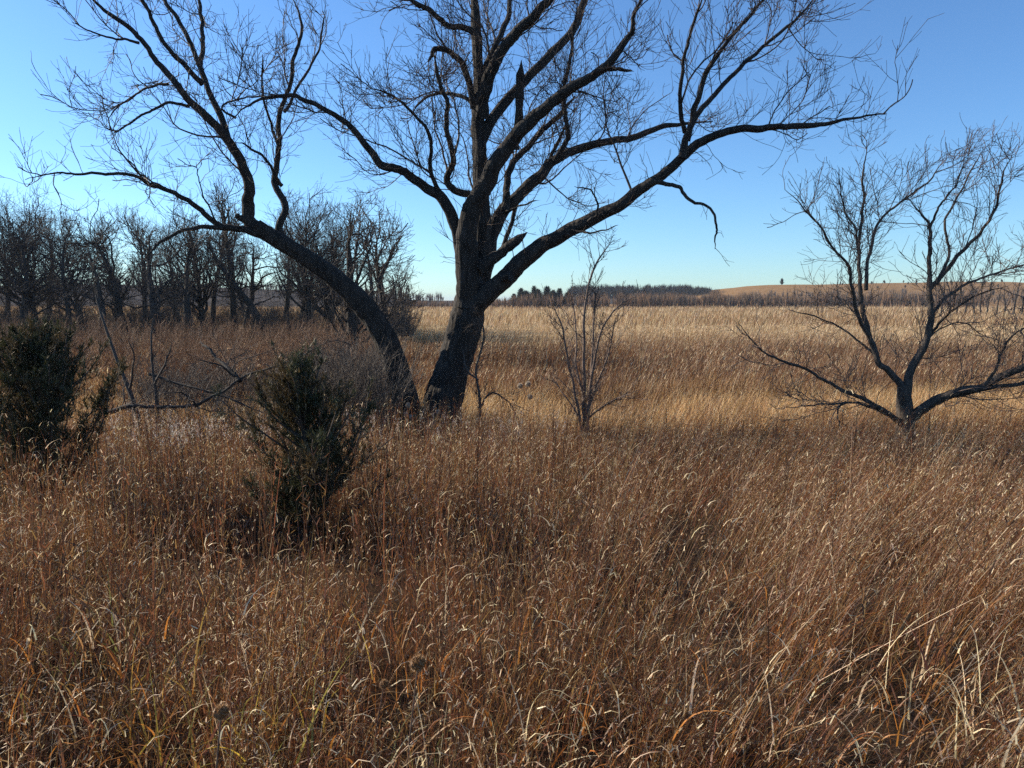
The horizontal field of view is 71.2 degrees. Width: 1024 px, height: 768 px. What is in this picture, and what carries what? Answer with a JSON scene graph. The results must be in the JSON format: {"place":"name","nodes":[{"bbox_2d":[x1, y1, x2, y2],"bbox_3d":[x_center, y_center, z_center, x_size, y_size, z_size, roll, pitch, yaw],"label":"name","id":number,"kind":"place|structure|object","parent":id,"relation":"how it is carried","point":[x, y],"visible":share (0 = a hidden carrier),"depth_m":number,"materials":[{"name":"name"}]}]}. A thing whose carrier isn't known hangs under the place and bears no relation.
{"place":"outdoors","nodes":[
{"label":"outdoors","id":0,"kind":"place"},
{"bbox_2d":[0,284,452,306],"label":"ridge","id":1,"kind":"structure","parent":0,"point":[137,298],"depth_m":326.36,"materials":[{"name":"brown plant"}]},
{"bbox_2d":[0,300,1023,767],"bbox_3d":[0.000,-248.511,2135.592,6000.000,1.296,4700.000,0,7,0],"label":"ground","id":2,"kind":"structure","parent":0,"point":[878,712],"depth_m":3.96,"materials":[{"name":"brown plant"}]},
{"bbox_2d":[0,224,30,309],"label":"bare tree","id":3,"kind":"object","parent":2,"relation":"on","point":[8,277],"visible":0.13,"depth_m":48.33,"materials":[{"name":"brown plant"}]},
{"bbox_2d":[0,225,40,320],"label":"bare tree","id":4,"kind":"object","parent":2,"relation":"on","point":[7,303],"visible":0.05,"depth_m":57.35,"materials":[{"name":"brown plant"}]},
{"bbox_2d":[0,201,64,322],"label":"bare tree","id":5,"kind":"object","parent":2,"relation":"on","point":[25,287],"visible":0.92,"depth_m":43.89,"materials":[{"name":"brown plant"}]},
{"bbox_2d":[10,196,83,315],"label":"bare tree","id":6,"kind":"object","parent":2,"relation":"on","point":[47,238],"visible":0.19,"depth_m":61.20,"materials":[{"name":"brown plant"}]},
{"bbox_2d":[0,177,95,328],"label":"bare tree","id":7,"kind":"object","parent":2,"relation":"on","point":[39,287],"visible":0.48,"depth_m":47.88,"materials":[{"name":"brown plant"}]},
{"bbox_2d":[9,205,116,329],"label":"bare tree","id":8,"kind":"object","parent":2,"relation":"on","point":[63,278],"visible":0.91,"depth_m":43.41,"materials":[{"name":"brown plant"}]},
{"bbox_2d":[3,203,131,325],"bbox_3d":[-33.784,-8.462,54.645,10.239,10.197,7.498,0,7,0],"label":"bare tree","id":9,"kind":"object","parent":2,"relation":"on","point":[74,272],"visible":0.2,"depth_m":54.35,"materials":[{"name":"brown plant"}]},
{"bbox_2d":[0,314,135,517],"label":"cedar bush","id":10,"kind":"object","parent":2,"relation":"on","point":[37,381],"visible":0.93,"depth_m":7.28,"materials":[{"name":"green plant"}]},
{"bbox_2d":[54,223,119,338],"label":"bare tree","id":11,"kind":"object","parent":2,"relation":"on","point":[99,294],"visible":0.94,"depth_m":40.44,"materials":[{"name":"brown plant"}]},
{"bbox_2d":[35,184,154,336],"bbox_3d":[-27.123,-7.558,46.172,7.204,10.441,5.795,0,7,0],"label":"bare tree","id":12,"kind":"object","parent":2,"relation":"on","point":[117,302],"visible":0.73,"depth_m":45.91,"materials":[{"name":"brown plant"}]},
{"bbox_2d":[67,211,161,324],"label":"bare tree","id":13,"kind":"object","parent":2,"relation":"on","point":[113,298],"visible":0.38,"depth_m":51.71,"materials":[{"name":"brown plant"}]},
{"bbox_2d":[86,273,144,442],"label":"sapling","id":14,"kind":"object","parent":2,"relation":"on","point":[129,388],"visible":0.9,"depth_m":13.77,"materials":[{"name":"brown plant"}]},
{"bbox_2d":[107,203,167,315],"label":"bare tree","id":15,"kind":"object","parent":2,"relation":"on","point":[140,251],"visible":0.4,"depth_m":58.54,"materials":[{"name":"brown plant"}]},
{"bbox_2d":[97,201,205,339],"bbox_3d":[-21.455,-6.681,43.512,6.118,9.324,7.955,-1,7,-9],"label":"bare tree","id":16,"kind":"object","parent":2,"relation":"on","point":[153,293],"visible":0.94,"depth_m":42.37,"materials":[{"name":"brown plant"}]},
{"bbox_2d":[133,303,180,429],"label":"sapling","id":17,"kind":"object","parent":2,"relation":"on","point":[152,352],"visible":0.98,"depth_m":13.34,"materials":[{"name":"brown plant"}]},
{"bbox_2d":[129,215,208,315],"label":"bare tree","id":18,"kind":"object","parent":2,"relation":"on","point":[166,267],"visible":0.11,"depth_m":63.56,"materials":[{"name":"brown plant"}]},
{"bbox_2d":[153,207,217,337],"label":"bare tree","id":19,"kind":"object","parent":2,"relation":"on","point":[189,258],"visible":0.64,"depth_m":45.59,"materials":[{"name":"brown plant"}]},
{"bbox_2d":[132,186,243,335],"bbox_3d":[-22.029,-7.992,48.177,7.378,10.830,6.898,-6,9,-39],"label":"bare tree","id":20,"kind":"object","parent":2,"relation":"on","point":[204,299],"visible":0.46,"depth_m":47.88,"materials":[{"name":"brown plant"}]},
{"bbox_2d":[0,310,413,407],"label":"red brush","id":21,"kind":"object","parent":2,"relation":"on","point":[195,351],"visible":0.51,"depth_m":24.84,"materials":[{"name":"brown plant"}]},
{"bbox_2d":[0,0,420,427],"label":"leaning tree","id":22,"kind":"object","parent":2,"relation":"on","point":[362,304],"visible":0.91,"depth_m":13.97,"materials":[{"name":"brown plant"}]},
{"bbox_2d":[0,293,426,346],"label":"understory","id":23,"kind":"object","parent":2,"relation":"on","point":[130,315],"visible":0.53,"depth_m":44.24,"materials":[{"name":"brown plant"}]},
{"bbox_2d":[182,187,252,324],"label":"bare tree","id":24,"kind":"object","parent":2,"relation":"on","point":[212,302],"visible":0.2,"depth_m":53.70,"materials":[{"name":"brown plant"}]},
{"bbox_2d":[211,702,229,767],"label":"seed stalk","id":25,"kind":"object","parent":2,"relation":"on","point":[220,711],"visible":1,"depth_m":1.86,"materials":[{"name":"brown plant"}]},
{"bbox_2d":[85,346,357,443],"bbox_3d":[-6.535,0.102,15.928,6.768,1.806,5.765,0,7,0],"label":"grey thicket","id":26,"kind":"object","parent":2,"relation":"on","point":[239,387],"visible":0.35,"depth_m":15.95,"materials":[{"name":"plant"}]},
{"bbox_2d":[199,168,259,332],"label":"bare tree","id":27,"kind":"object","parent":2,"relation":"on","point":[227,243],"visible":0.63,"depth_m":48.74,"materials":[{"name":"brown plant"}]},
{"bbox_2d":[172,219,288,335],"bbox_3d":[-17.662,-6.273,45.475,5.795,8.123,4.987,0,7,0],"label":"bare tree","id":28,"kind":"object","parent":2,"relation":"on","point":[237,289],"visible":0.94,"depth_m":45.09,"materials":[{"name":"brown plant"}]},
{"bbox_2d":[105,324,356,434],"bbox_3d":[-5.213,-0.031,12.957,4.996,2.170,2.025,2,7,14],"label":"fallen branch","id":29,"kind":"object","parent":2,"relation":"on","point":[226,367],"visible":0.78,"depth_m":13.10,"materials":[{"name":"brown wood"}]},
{"bbox_2d":[201,232,263,313],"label":"bare tree","id":30,"kind":"object","parent":2,"relation":"on","point":[234,273],"visible":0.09,"depth_m":62.69,"materials":[{"name":"brown plant"}]},
{"bbox_2d":[205,231,290,337],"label":"bare tree","id":31,"kind":"object","parent":2,"relation":"on","point":[253,272],"visible":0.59,"depth_m":52.54,"materials":[{"name":"brown plant"}]},
{"bbox_2d":[260,202,306,314],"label":"bare tree","id":32,"kind":"object","parent":2,"relation":"on","point":[285,297],"visible":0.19,"depth_m":56.70,"materials":[{"name":"brown plant"}]},
{"bbox_2d":[210,338,400,547],"bbox_3d":[-1.666,0.544,6.083,1.443,1.898,1.319,3,7,22],"label":"cedar bush","id":33,"kind":"object","parent":2,"relation":"on","point":[298,406],"visible":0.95,"depth_m":5.92,"materials":[{"name":"green plant"}]},
{"bbox_2d":[265,174,346,324],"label":"bare tree","id":34,"kind":"object","parent":2,"relation":"on","point":[307,305],"visible":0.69,"depth_m":44.92,"materials":[{"name":"brown plant"}]},
{"bbox_2d":[272,203,361,327],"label":"bare tree","id":35,"kind":"object","parent":2,"relation":"on","point":[316,252],"visible":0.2,"depth_m":49.30,"materials":[{"name":"brown plant"}]},
{"bbox_2d":[262,193,386,330],"bbox_3d":[-13.011,-7.926,49.827,7.582,10.255,8.303,6,9,44],"label":"bare tree","id":36,"kind":"object","parent":2,"relation":"on","point":[331,255],"visible":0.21,"depth_m":49.59,"materials":[{"name":"brown plant"}]},
{"bbox_2d":[328,223,350,320],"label":"bare tree","id":37,"kind":"object","parent":2,"relation":"on","point":[339,262],"visible":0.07,"depth_m":59.09,"materials":[{"name":"brown plant"}]},
{"bbox_2d":[268,327,432,443],"bbox_3d":[-3.493,-0.116,15.834,3.487,2.281,6.059,-2,7,-13],"label":"grey thicket","id":38,"kind":"object","parent":2,"relation":"on","point":[379,384],"visible":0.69,"depth_m":14.17,"materials":[{"name":"grey plant"}]},
{"bbox_2d":[293,188,422,347],"bbox_3d":[-5.936,-4.057,28.547,4.944,7.606,3.959,0,7,0],"label":"bare tree","id":39,"kind":"object","parent":2,"relation":"on","point":[350,319],"visible":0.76,"depth_m":28.34,"materials":[{"name":"brown plant"}]},
{"bbox_2d":[343,215,413,335],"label":"bare tree","id":40,"kind":"object","parent":2,"relation":"on","point":[372,287],"visible":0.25,"depth_m":43.63,"materials":[{"name":"brown plant"}]},
{"bbox_2d":[373,679,388,767],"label":"seed stalk","id":41,"kind":"object","parent":2,"relation":"on","point":[383,684],"visible":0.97,"depth_m":2.33,"materials":[{"name":"brown plant"}]},
{"bbox_2d":[340,187,423,328],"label":"bare tree","id":42,"kind":"object","parent":2,"relation":"on","point":[377,276],"visible":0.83,"depth_m":32.78,"materials":[{"name":"brown plant"}]},
{"bbox_2d":[385,257,424,320],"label":"bare tree","id":43,"kind":"object","parent":2,"relation":"on","point":[401,287],"visible":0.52,"depth_m":59.63,"materials":[{"name":"brown plant"}]},
{"bbox_2d":[406,653,426,767],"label":"seed stalk","id":44,"kind":"object","parent":2,"relation":"on","point":[417,662],"visible":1,"depth_m":2.00,"materials":[{"name":"brown plant"}]},
{"bbox_2d":[443,305,530,433],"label":"sapling","id":45,"kind":"object","parent":2,"relation":"on","point":[493,392],"visible":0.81,"depth_m":14.45,"materials":[{"name":"brown plant"}]},
{"bbox_2d":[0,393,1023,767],"bbox_3d":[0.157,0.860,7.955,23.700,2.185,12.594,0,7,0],"label":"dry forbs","id":46,"kind":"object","parent":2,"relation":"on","point":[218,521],"visible":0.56,"depth_m":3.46,"materials":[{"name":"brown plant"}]},
{"bbox_2d":[0,319,1023,406],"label":"marsh sedge","id":47,"kind":"object","parent":2,"relation":"on","point":[635,347],"visible":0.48,"depth_m":28.91,"materials":[{"name":"beige plant"}]},
{"bbox_2d":[5,276,1023,308],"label":"woods","id":48,"kind":"object","parent":2,"relation":"on","point":[682,295],"visible":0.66,"depth_m":265.85,"materials":[{"name":"brown plant"}]},
{"bbox_2d":[515,383,522,410],"bbox_3d":[0.158,0.497,15.658,0.187,1.061,0.149,-3,7,-23],"label":"seed stalk","id":49,"kind":"object","parent":2,"relation":"on","point":[519,386],"visible":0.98,"depth_m":15.59,"materials":[{"name":"beige plant"}]},
{"bbox_2d":[515,288,526,302],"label":"pine tree","id":50,"kind":"object","parent":2,"relation":"on","point":[522,292],"visible":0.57,"depth_m":259.32,"materials":[{"name":"green plant"}]},
{"bbox_2d":[523,381,530,410],"bbox_3d":[0.332,0.475,15.655,0.187,1.105,0.149,-3,7,-23],"label":"seed stalk","id":51,"kind":"object","parent":2,"relation":"on","point":[527,383],"visible":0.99,"depth_m":15.60,"materials":[{"name":"beige plant"}]},
{"bbox_2d":[524,290,529,305],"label":"pine tree","id":52,"kind":"object","parent":2,"relation":"on","point":[527,293],"visible":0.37,"depth_m":263.33,"materials":[{"name":"green plant"}]},
{"bbox_2d":[530,286,535,303],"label":"pine tree","id":53,"kind":"object","parent":2,"relation":"on","point":[533,289],"visible":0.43,"depth_m":262.19,"materials":[{"name":"green plant"}]},
{"bbox_2d":[532,288,543,305],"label":"pine tree","id":54,"kind":"object","parent":2,"relation":"on","point":[540,294],"visible":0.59,"depth_m":256.56,"materials":[{"name":"green plant"}]},
{"bbox_2d":[543,286,551,305],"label":"pine tree","id":55,"kind":"object","parent":2,"relation":"on","point":[547,289],"visible":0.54,"depth_m":263.15,"materials":[{"name":"green plant"}]},
{"bbox_2d":[546,289,559,305],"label":"pine tree","id":56,"kind":"object","parent":2,"relation":"on","point":[555,294],"visible":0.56,"depth_m":258.36,"materials":[{"name":"green plant"}]},
{"bbox_2d":[556,288,564,304],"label":"pine tree","id":57,"kind":"object","parent":2,"relation":"on","point":[558,290],"visible":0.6,"depth_m":260.44,"materials":[{"name":"green plant"}]},
{"bbox_2d":[190,0,940,438],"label":"willow tree","id":58,"kind":"object","parent":2,"relation":"on","point":[476,226],"visible":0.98,"depth_m":14.07,"materials":[{"name":"brown plant"}]},
{"bbox_2d":[540,227,650,444],"bbox_3d":[1.471,-0.830,12.696,1.972,3.968,1.782,0,7,0],"label":"sapling","id":59,"kind":"object","parent":2,"relation":"on","point":[590,395],"visible":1,"depth_m":12.82,"materials":[{"name":"brown plant"}]},
{"bbox_2d":[711,598,733,715],"bbox_3d":[0.873,1.158,2.955,0.076,0.566,0.046,0,7,0],"label":"seed stalk","id":60,"kind":"object","parent":2,"relation":"on","point":[729,603],"visible":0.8,"depth_m":2.94,"materials":[{"name":"brown plant"}]},
{"bbox_2d":[709,97,1023,456],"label":"box elder tree","id":61,"kind":"object","parent":2,"relation":"on","point":[904,392],"visible":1,"depth_m":12.49,"materials":[{"name":"brown plant"}]},
{"bbox_2d":[940,275,952,315],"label":"bare tree","id":62,"kind":"object","parent":2,"relation":"on","point":[944,286],"visible":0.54,"depth_m":122.30,"materials":[{"name":"brown plant"}]},
{"bbox_2d":[942,274,954,306],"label":"bare tree","id":63,"kind":"object","parent":2,"relation":"on","point":[946,281],"visible":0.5,"depth_m":133.80,"materials":[{"name":"brown plant"}]},
{"bbox_2d":[956,273,967,314],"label":"bare tree","id":64,"kind":"object","parent":2,"relation":"on","point":[960,293],"visible":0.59,"depth_m":130.33,"materials":[{"name":"brown plant"}]},
{"bbox_2d":[965,268,977,314],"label":"bare tree","id":65,"kind":"object","parent":2,"relation":"on","point":[972,294],"visible":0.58,"depth_m":129.97,"materials":[{"name":"brown plant"}]},
{"bbox_2d":[975,267,986,313],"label":"bare tree","id":66,"kind":"object","parent":2,"relation":"on","point":[982,272],"visible":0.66,"depth_m":125.01,"materials":[{"name":"brown plant"}]},
{"bbox_2d":[986,280,995,314],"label":"bare tree","id":67,"kind":"object","parent":2,"relation":"on","point":[988,303],"visible":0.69,"depth_m":136.14,"materials":[{"name":"brown plant"}]},
{"bbox_2d":[995,280,1010,312],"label":"bare tree","id":68,"kind":"object","parent":2,"relation":"on","point":[999,299],"visible":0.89,"depth_m":128.88,"materials":[{"name":"brown plant"}]},
{"bbox_2d":[997,281,1008,314],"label":"bare tree","id":69,"kind":"object","parent":2,"relation":"on","point":[1004,303],"visible":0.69,"depth_m":138.50,"materials":[{"name":"brown plant"}]},
{"bbox_2d":[1012,276,1021,312],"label":"bare tree","id":70,"kind":"object","parent":2,"relation":"on","point":[1016,297],"visible":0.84,"depth_m":138.29,"materials":[{"name":"brown plant"}]},
{"bbox_2d":[1020,279,1023,313],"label":"bare tree","id":71,"kind":"object","parent":2,"relation":"on","point":[1022,300],"visible":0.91,"depth_m":137.38,"materials":[{"name":"brown plant"}]},
{"bbox_2d":[0,304,1023,333],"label":"straw meadow","id":72,"kind":"structure","parent":0,"point":[651,317],"depth_m":107.73,"materials":[{"name":"beige plant"}]},
{"bbox_2d":[0,0,1023,299],"label":"sky","id":73,"kind":"structure","parent":0,"point":[969,63],"materials":[{"name":"blue"}]},
{"bbox_2d":[3,368,1023,439],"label":"golden grass","id":74,"kind":"structure","parent":0,"point":[681,406],"depth_m":16.97,"materials":[{"name":"beige plant"}]},
{"bbox_2d":[491,296,663,304],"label":"ridge","id":75,"kind":"structure","parent":0,"point":[611,297],"depth_m":412.00,"materials":[{"name":"brown plant"}]},
{"bbox_2d":[590,282,1023,305],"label":"hill","id":76,"kind":"structure","parent":0,"point":[778,289],"depth_m":406.27,"materials":[{"name":"brown plant"}]}
]}

